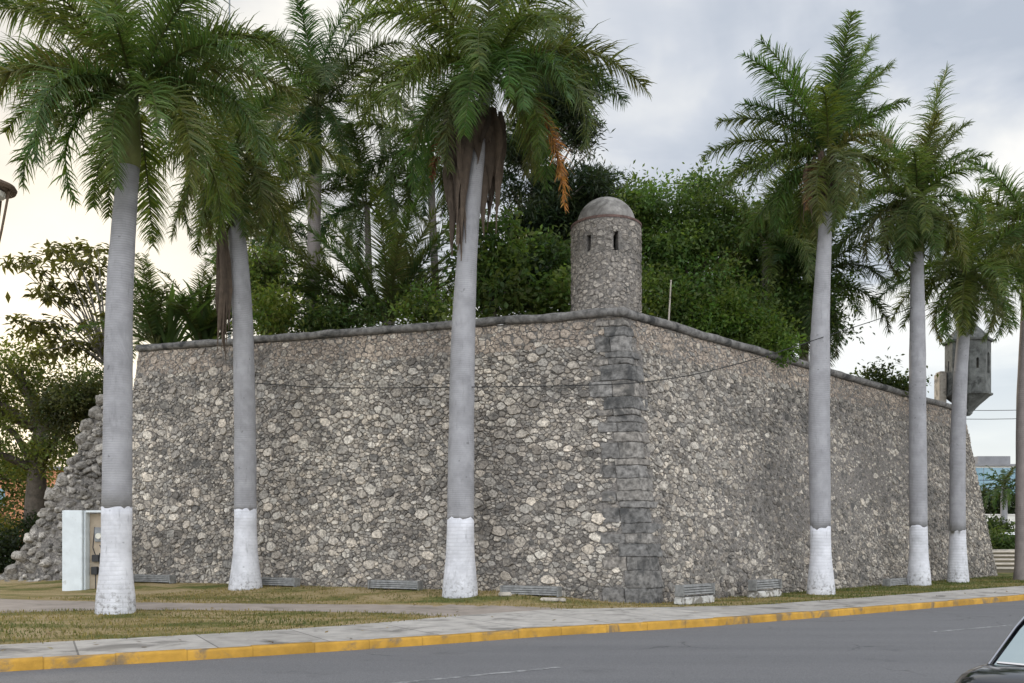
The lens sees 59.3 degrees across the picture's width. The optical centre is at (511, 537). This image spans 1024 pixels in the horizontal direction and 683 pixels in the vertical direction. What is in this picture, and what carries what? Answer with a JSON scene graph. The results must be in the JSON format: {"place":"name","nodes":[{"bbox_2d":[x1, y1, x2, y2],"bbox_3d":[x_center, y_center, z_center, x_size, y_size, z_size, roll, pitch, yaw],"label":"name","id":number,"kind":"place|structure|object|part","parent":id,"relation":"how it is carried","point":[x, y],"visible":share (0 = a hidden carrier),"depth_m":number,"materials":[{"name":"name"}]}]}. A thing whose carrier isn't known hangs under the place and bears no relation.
{"place":"outdoors","nodes":[
{"label":"outdoors","id":0,"kind":"place"},
{"bbox_2d":[0,599,566,615],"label":"path","id":1,"kind":"structure","parent":0,"point":[6,605],"depth_m":22.60,"materials":[{"name":"grey concrete"}]},
{"bbox_2d":[0,572,1023,644],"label":"lawn","id":2,"kind":"structure","parent":0,"point":[24,589],"depth_m":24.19,"materials":[{"name":"green plant"}]},
{"bbox_2d":[0,179,17,241],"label":"street lamp","id":3,"kind":"object","parent":2,"relation":"on","point":[8,191],"visible":1,"depth_m":14.98,"materials":[{"name":"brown metal"}]},
{"bbox_2d":[0,512,22,538],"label":"shrub","id":4,"kind":"object","parent":2,"relation":"on","point":[6,525],"visible":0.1,"depth_m":46.07,"materials":[{"name":"green plant"}]},
{"bbox_2d":[0,505,39,572],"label":"shrub","id":5,"kind":"object","parent":2,"relation":"on","point":[9,545],"visible":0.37,"depth_m":40.41,"materials":[{"name":"green plant"}]},
{"bbox_2d":[0,466,63,531],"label":"orange building","id":6,"kind":"structure","parent":2,"relation":"on","point":[6,494],"depth_m":80.00,"materials":[{"name":"paint"}]},
{"bbox_2d":[0,406,64,528],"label":"broadleaf tree","id":7,"kind":"object","parent":2,"relation":"on","point":[14,502],"visible":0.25,"depth_m":52.37,"materials":[{"name":"green plant"}]},
{"bbox_2d":[0,314,103,527],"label":"broadleaf tree","id":8,"kind":"object","parent":2,"relation":"on","point":[35,463],"visible":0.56,"depth_m":41.55,"materials":[{"name":"green plant"}]},
{"bbox_2d":[0,391,133,581],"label":"ruined wall","id":9,"kind":"structure","parent":2,"relation":"on","point":[77,486],"depth_m":34.00,"materials":[{"name":"stone"}]},
{"bbox_2d":[16,361,134,457],"bbox_3d":[-17.406,-5.136,36.064,4.895,3.925,4.071,0,0,0],"label":"shrub","id":10,"kind":"object","parent":9,"relation":"on","point":[56,402],"visible":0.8,"depth_m":35.42,"materials":[{"name":"green plant"}]},
{"bbox_2d":[0,237,136,368],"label":"airy tree","id":11,"kind":"object","parent":2,"relation":"on","point":[94,344],"visible":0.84,"depth_m":37.89,"materials":[{"name":"green plant"}]},
{"bbox_2d":[62,510,100,590],"bbox_3d":[-13.834,0.424,29.675,1.732,2.660,0.550,0,0,0],"label":"meter cabinet","id":12,"kind":"object","parent":2,"relation":"on","point":[81,539],"visible":0.52,"depth_m":29.40,"materials":[{"name":"grey metal"}]},
{"bbox_2d":[60,253,206,363],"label":"feather palm","id":13,"kind":"object","parent":2,"relation":"on","point":[146,328],"visible":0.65,"depth_m":34.00,"materials":[{"name":"green plant"}]},
{"bbox_2d":[133,574,175,583],"bbox_3d":[-12.400,1.403,31.006,1.955,0.280,0.280,0,0,25],"label":"light grille","id":14,"kind":"object","parent":2,"relation":"on","point":[169,579],"visible":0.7,"depth_m":30.88,"materials":[{"name":"grey metal"}]},
{"bbox_2d":[0,0,309,614],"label":"royal palm","id":15,"kind":"object","parent":2,"relation":"on","point":[161,87],"visible":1,"depth_m":20.67,"materials":[{"name":"plant"}]},
{"bbox_2d":[133,277,230,343],"bbox_3d":[-13.231,-4.236,34.807,4.465,11.973,6.210,0,0,-39],"label":"strap leaf plant","id":16,"kind":"object","parent":2,"relation":"on","point":[172,335],"visible":0.38,"depth_m":34.53,"materials":[{"name":"green plant"}]},
{"bbox_2d":[160,275,232,340],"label":"strap leaf plant","id":17,"kind":"object","parent":2,"relation":"on","point":[208,334],"visible":0.26,"depth_m":35.11,"materials":[{"name":"green plant"}]},
{"bbox_2d":[138,257,258,339],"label":"feather palm","id":18,"kind":"object","parent":2,"relation":"on","point":[194,322],"visible":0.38,"depth_m":34.59,"materials":[{"name":"green plant"}]},
{"bbox_2d":[228,0,230,338],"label":"mast","id":19,"kind":"object","parent":2,"relation":"on","point":[228,77],"depth_m":59.95,"materials":[{"name":"grey metal"}]},
{"bbox_2d":[116,15,357,590],"bbox_3d":[-8.672,-6.892,28.666,7.376,17.102,7.385,0,0,0],"label":"royal palm","id":20,"kind":"object","parent":2,"relation":"on","point":[233,285],"visible":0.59,"depth_m":28.10,"materials":[{"name":"green plant"}]},
{"bbox_2d":[178,142,354,296],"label":"garden palm","id":21,"kind":"object","parent":2,"relation":"on","point":[297,204],"visible":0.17,"depth_m":38.59,"materials":[{"name":"green plant"}]},
{"bbox_2d":[202,244,342,335],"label":"feather palm","id":22,"kind":"object","parent":2,"relation":"on","point":[299,269],"visible":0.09,"depth_m":35.69,"materials":[{"name":"green plant"}]},
{"bbox_2d":[261,577,299,586],"bbox_3d":[-7.404,1.403,28.689,1.408,0.280,0.280,0,0,25],"label":"light grille","id":23,"kind":"object","parent":2,"relation":"on","point":[277,581],"visible":0.78,"depth_m":28.59,"materials":[{"name":"grey metal"}]},
{"bbox_2d":[210,0,419,330],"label":"garden palm","id":24,"kind":"object","parent":2,"relation":"on","point":[329,71],"visible":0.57,"depth_m":36.21,"materials":[{"name":"green plant"}]},
{"bbox_2d":[257,252,407,326],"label":"feather palm","id":25,"kind":"object","parent":2,"relation":"on","point":[311,295],"visible":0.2,"depth_m":35.44,"materials":[{"name":"green plant"}]},
{"bbox_2d":[273,116,441,326],"bbox_3d":[-6.368,-7.762,37.904,7.345,19.184,6.899,0,0,0],"label":"garden palm","id":26,"kind":"object","parent":2,"relation":"on","point":[351,208],"visible":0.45,"depth_m":37.22,"materials":[{"name":"green plant"}]},
{"bbox_2d":[254,176,479,325],"bbox_3d":[-4.582,-5.494,34.098,8.481,14.648,8.294,0,0,33],"label":"date palm","id":27,"kind":"object","parent":2,"relation":"on","point":[392,271],"visible":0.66,"depth_m":33.31,"materials":[{"name":"green plant"}]},
{"bbox_2d":[356,24,419,324],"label":"palm tree","id":28,"kind":"object","parent":2,"relation":"on","point":[382,154],"visible":0.11,"depth_m":38.89,"materials":[{"name":"green plant"}]},
{"bbox_2d":[368,580,422,590],"bbox_3d":[-3.489,1.403,26.874,1.772,0.280,0.280,0,0,25],"label":"light grille","id":29,"kind":"object","parent":2,"relation":"on","point":[396,584],"visible":0.98,"depth_m":26.80,"materials":[{"name":"grey metal"}]},
{"bbox_2d":[350,255,454,323],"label":"feather palm","id":30,"kind":"object","parent":2,"relation":"on","point":[450,289],"visible":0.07,"depth_m":35.79,"materials":[{"name":"green plant"}]},
{"bbox_2d":[337,66,506,321],"bbox_3d":[-3.473,-8.464,36.243,7.092,20.587,6.694,0,0,0],"label":"garden palm","id":31,"kind":"object","parent":2,"relation":"on","point":[380,159],"visible":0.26,"depth_m":35.88,"materials":[{"name":"green plant"}]},
{"bbox_2d":[338,0,656,597],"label":"royal palm","id":32,"kind":"object","parent":2,"relation":"on","point":[468,140],"visible":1,"depth_m":24.64,"materials":[{"name":"green plant"}]},
{"bbox_2d":[498,592,511,595],"bbox_3d":[-0.192,1.535,24.677,0.335,0.100,0.217,0,0,-17],"label":"concrete chunk","id":33,"kind":"object","parent":2,"relation":"on","point":[505,593],"visible":1,"depth_m":24.59,"materials":[{"name":"grey concrete"}]},
{"bbox_2d":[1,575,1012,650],"bbox_3d":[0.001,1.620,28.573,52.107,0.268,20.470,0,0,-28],"label":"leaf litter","id":34,"kind":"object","parent":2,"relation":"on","point":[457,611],"visible":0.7,"depth_m":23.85,"materials":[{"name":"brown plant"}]},
{"bbox_2d":[500,585,561,596],"bbox_3d":[0.517,1.464,24.906,1.756,0.280,0.280,0,0,25],"label":"light grille","id":35,"kind":"object","parent":2,"relation":"on","point":[539,590],"visible":0.85,"depth_m":24.81,"materials":[{"name":"grey metal"}]},
{"bbox_2d":[540,597,565,601],"bbox_3d":[1.089,1.632,23.906,0.690,0.090,0.197,0,0,20],"label":"concrete chunk","id":36,"kind":"object","parent":2,"relation":"on","point":[552,599],"visible":0.98,"depth_m":23.83,"materials":[{"name":"grey concrete"}]},
{"bbox_2d":[492,5,632,249],"bbox_3d":[1.509,-8.837,34.543,6.167,21.174,6.126,0,0,0],"label":"conifer tree","id":37,"kind":"object","parent":2,"relation":"on","point":[546,209],"visible":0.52,"depth_m":33.63,"materials":[{"name":"green plant"}]},
{"bbox_2d":[132,197,997,603],"bbox_3d":[3.250,-4.305,42.981,41.500,12.370,38.054,0,0,0],"label":"bastion","id":38,"kind":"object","parent":2,"relation":"on","point":[606,487],"visible":0.94,"depth_m":28.39,"materials":[{"name":"grey stone"}]},
{"bbox_2d":[230,271,319,334],"bbox_3d":[-8.840,-7.375,32.881,3.868,5.050,3.742,0,0,0],"label":"shrub","id":39,"kind":"object","parent":38,"relation":"on","point":[261,314],"visible":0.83,"depth_m":32.35,"materials":[{"name":"green plant"}]},
{"bbox_2d":[247,240,303,334],"bbox_3d":[-9.397,-8.117,33.624,3.242,6.534,3.723,0,0,0],"label":"shrub","id":40,"kind":"object","parent":38,"relation":"on","point":[258,265],"visible":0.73,"depth_m":33.27,"materials":[{"name":"green plant"}]},
{"bbox_2d":[253,289,364,334],"bbox_3d":[-7.664,-7.048,33.525,4.215,4.396,3.773,0,0,25],"label":"shrub","id":41,"kind":"object","parent":38,"relation":"on","point":[309,318],"visible":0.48,"depth_m":32.91,"materials":[{"name":"green plant"}]},
{"bbox_2d":[301,289,396,330],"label":"shrub","id":42,"kind":"object","parent":38,"relation":"on","point":[358,322],"visible":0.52,"depth_m":33.41,"materials":[{"name":"green plant"}]},
{"bbox_2d":[377,271,453,324],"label":"shrub","id":43,"kind":"object","parent":38,"relation":"on","point":[422,311],"visible":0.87,"depth_m":32.52,"materials":[{"name":"green plant"}]},
{"bbox_2d":[429,200,570,324],"bbox_3d":[0.326,-8.450,30.698,6.327,6.399,4.506,0,0,0],"label":"shrub","id":44,"kind":"object","parent":38,"relation":"on","point":[498,258],"visible":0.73,"depth_m":30.14,"materials":[{"name":"green plant"}]},
{"bbox_2d":[494,223,570,314],"bbox_3d":[1.159,-8.200,32.045,4.810,5.900,4.570,0,0,0],"label":"shrub","id":45,"kind":"object","parent":38,"relation":"on","point":[555,257],"visible":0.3,"depth_m":31.07,"materials":[{"name":"green plant"}]},
{"bbox_2d":[256,308,911,387],"bbox_3d":[4.017,-6.234,27.288,23.152,4.371,6.398,0,0,-12],"label":"cable","id":46,"kind":"object","parent":38,"relation":"attached to","point":[594,384],"visible":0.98,"depth_m":25.64,"materials":[{"name":"black rubber"}]},
{"bbox_2d":[668,280,671,319],"bbox_3d":[5.184,-7.592,29.600,0.160,1.780,0.066,0,0,0],"label":"rod","id":47,"kind":"object","parent":38,"relation":"on","point":[669,300],"visible":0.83,"depth_m":29.58,"materials":[{"name":"grey metal"}]},
{"bbox_2d":[674,282,807,368],"bbox_3d":[8.029,-7.310,32.077,4.994,3.090,3.483,0,0,14],"label":"shrub","id":48,"kind":"object","parent":38,"relation":"on","point":[764,333],"visible":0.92,"depth_m":31.36,"materials":[{"name":"green plant"}]},
{"bbox_2d":[849,347,904,386],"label":"parapet plant","id":49,"kind":"object","parent":38,"relation":"on","point":[876,373],"visible":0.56,"depth_m":38.16,"materials":[{"name":"green plant"}]},
{"bbox_2d":[871,372,928,396],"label":"parapet plant","id":50,"kind":"object","parent":38,"relation":"on","point":[905,382],"visible":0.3,"depth_m":37.91,"materials":[{"name":"green plant"}]},
{"bbox_2d":[880,365,938,397],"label":"parapet plant","id":51,"kind":"object","parent":38,"relation":"on","point":[902,380],"visible":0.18,"depth_m":38.31,"materials":[{"name":"green plant"}]},
{"bbox_2d":[674,583,714,604],"bbox_3d":[4.869,1.500,24.039,1.445,0.540,0.400,0,0,-43],"label":"light grille","id":52,"kind":"object","parent":2,"relation":"on","point":[681,591],"visible":0.98,"depth_m":23.84,"materials":[{"name":"grey metal"}]},
{"bbox_2d":[604,143,799,342],"bbox_3d":[6.368,-6.780,34.664,8.709,17.066,8.338,0,0,0],"label":"broadleaf tree","id":53,"kind":"object","parent":2,"relation":"on","point":[693,236],"visible":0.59,"depth_m":33.63,"materials":[{"name":"green plant"}]},
{"bbox_2d":[747,579,781,597],"bbox_3d":[7.480,1.500,26.692,1.413,0.540,0.400,0,0,-43],"label":"light grille","id":54,"kind":"object","parent":2,"relation":"on","point":[767,584],"visible":0.95,"depth_m":26.48,"materials":[{"name":"grey metal"}]},
{"bbox_2d":[689,160,861,306],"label":"garden palm","id":55,"kind":"object","parent":2,"relation":"on","point":[805,253],"visible":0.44,"depth_m":34.02,"materials":[{"name":"green plant"}]},
{"bbox_2d":[707,173,874,354],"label":"broadleaf tree","id":56,"kind":"object","parent":2,"relation":"on","point":[795,277],"visible":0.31,"depth_m":35.25,"materials":[{"name":"green plant"}]},
{"bbox_2d":[696,9,913,594],"bbox_3d":[9.391,-7.013,28.022,6.157,17.687,5.125,0,0,-32],"label":"royal palm","id":57,"kind":"object","parent":2,"relation":"on","point":[829,119],"visible":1,"depth_m":27.79,"materials":[{"name":"green plant"}]},
{"bbox_2d":[726,206,899,366],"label":"garden palm","id":58,"kind":"object","parent":2,"relation":"on","point":[841,265],"visible":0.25,"depth_m":35.76,"materials":[{"name":"green plant"}]},
{"bbox_2d":[883,578,907,586],"bbox_3d":[14.091,1.620,32.985,1.680,0.280,0.280,0,0,-43],"label":"light grille","id":59,"kind":"object","parent":2,"relation":"on","point":[893,581],"visible":0.74,"depth_m":32.80,"materials":[{"name":"grey metal"}]},
{"bbox_2d":[831,60,994,585],"bbox_3d":[14.809,-7.843,33.436,6.116,19.346,5.831,0,0,-39],"label":"royal palm","id":60,"kind":"object","parent":2,"relation":"on","point":[916,227],"visible":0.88,"depth_m":33.11,"materials":[{"name":"green plant"}]},
{"bbox_2d":[868,187,1023,582],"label":"royal palm","id":61,"kind":"object","parent":2,"relation":"on","point":[965,296],"visible":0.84,"depth_m":35.48,"materials":[{"name":"green plant"}]},
{"bbox_2d":[940,159,1023,579],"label":"royal palm","id":62,"kind":"object","parent":2,"relation":"on","point":[1012,196],"visible":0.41,"depth_m":37.34,"materials":[{"name":"green plant"}]},
{"bbox_2d":[992,549,1014,572],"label":"steps","id":63,"kind":"structure","parent":2,"relation":"on","point":[1004,560],"depth_m":48.01,"materials":[{"name":"concrete"}]},
{"bbox_2d":[0,600,1023,682],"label":"road","id":64,"kind":"structure","parent":0,"point":[907,646],"depth_m":14.00,"materials":[{"name":"grey asphalt"}]},
{"bbox_2d":[393,667,561,682],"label":"road marking","id":65,"kind":"object","parent":64,"relation":"on","point":[476,675],"visible":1,"depth_m":12.35,"materials":[{"name":"paint"}]},
{"bbox_2d":[0,594,1023,671],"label":"kerb","id":66,"kind":"structure","parent":64,"relation":"on","point":[40,663],"depth_m":15.88,"materials":[{"name":"yellow paint"}]},
{"bbox_2d":[931,625,1010,631],"bbox_3d":[9.613,1.886,18.784,2.850,0.001,0.110,0,0,-31],"label":"road marking","id":67,"kind":"object","parent":64,"relation":"on","point":[970,628],"visible":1,"depth_m":18.76,"materials":[{"name":"paint"}]},
{"bbox_2d":[955,616,1023,682],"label":"black car","id":68,"kind":"object","parent":64,"relation":"on","point":[1005,664],"visible":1,"depth_m":6.20,"materials":[{"name":"paint"}]},
{"bbox_3d":[4.073,0.704,6.087,1.290,0.361,0.861,0,0,44],"label":"rear window","id":69,"kind":"part","parent":68,"relation":"part of","materials":[{"name":"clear glass"}]},
{"bbox_2d":[0,586,1023,658],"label":"sidewalk","id":70,"kind":"structure","parent":0,"point":[486,622],"depth_m":18.10,"materials":[{"name":"concrete"}]},
{"bbox_2d":[0,0,1023,466],"label":"sky","id":71,"kind":"structure","parent":0,"point":[689,48],"materials":[{"name":"white"}]},
{"bbox_2d":[974,410,1012,410],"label":"power line","id":72,"kind":"object","parent":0,"point":[993,410],"visible":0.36,"depth_m":89.73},
{"label":"ground","id":73,"kind":"structure","parent":0,"visible":0},
{"bbox_2d":[973,456,1015,512],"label":"glass building","id":74,"kind":"structure","parent":73,"relation":"on","point":[997,463],"depth_m":189.84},
{"bbox_2d":[976,468,982,488],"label":"window","id":75,"kind":"structure","parent":74,"relation":"in","point":[979,470],"depth_m":189.86,"materials":[{"name":"blue glass"}]},
{"bbox_2d":[983,468,1001,491],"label":"window","id":76,"kind":"structure","parent":74,"relation":"in","point":[985,470],"depth_m":189.86,"materials":[{"name":"blue glass"}]},
{"bbox_2d":[1002,468,1015,492],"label":"window","id":77,"kind":"structure","parent":74,"relation":"in","point":[1009,469],"depth_m":189.86,"materials":[{"name":"blue glass"}]},
{"bbox_2d":[979,483,1010,513],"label":"distant tree","id":78,"kind":"object","parent":73,"relation":"on","point":[983,490],"visible":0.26,"depth_m":133.47,"materials":[{"name":"green plant"}]},
{"bbox_2d":[977,464,1015,528],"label":"distant palm","id":79,"kind":"object","parent":73,"relation":"on","point":[1005,489],"visible":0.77,"depth_m":99.77,"materials":[{"name":"green plant"}]},
{"bbox_2d":[983,484,1014,513],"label":"distant tree","id":80,"kind":"object","parent":73,"relation":"on","point":[1009,512],"visible":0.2,"depth_m":133.74,"materials":[{"name":"green plant"}]},
{"bbox_2d":[985,507,1014,532],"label":"hedge","id":81,"kind":"object","parent":73,"relation":"on","point":[993,521],"visible":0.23,"depth_m":98.84,"materials":[{"name":"green plant"}]},
{"bbox_2d":[985,514,1014,528],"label":"boundary wall","id":82,"kind":"structure","parent":73,"relation":"on","point":[1011,517],"depth_m":119.85,"materials":[{"name":"white paint"}]},
{"bbox_2d":[987,519,1014,548],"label":"hedge","id":83,"kind":"object","parent":73,"relation":"on","point":[999,540],"visible":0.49,"depth_m":79.06,"materials":[{"name":"green plant"}]},
{"bbox_2d":[1008,487,1014,513],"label":"distant tree","id":84,"kind":"object","parent":73,"relation":"on","point":[1012,510],"visible":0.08,"depth_m":134.57,"materials":[{"name":"green plant"}]}
]}

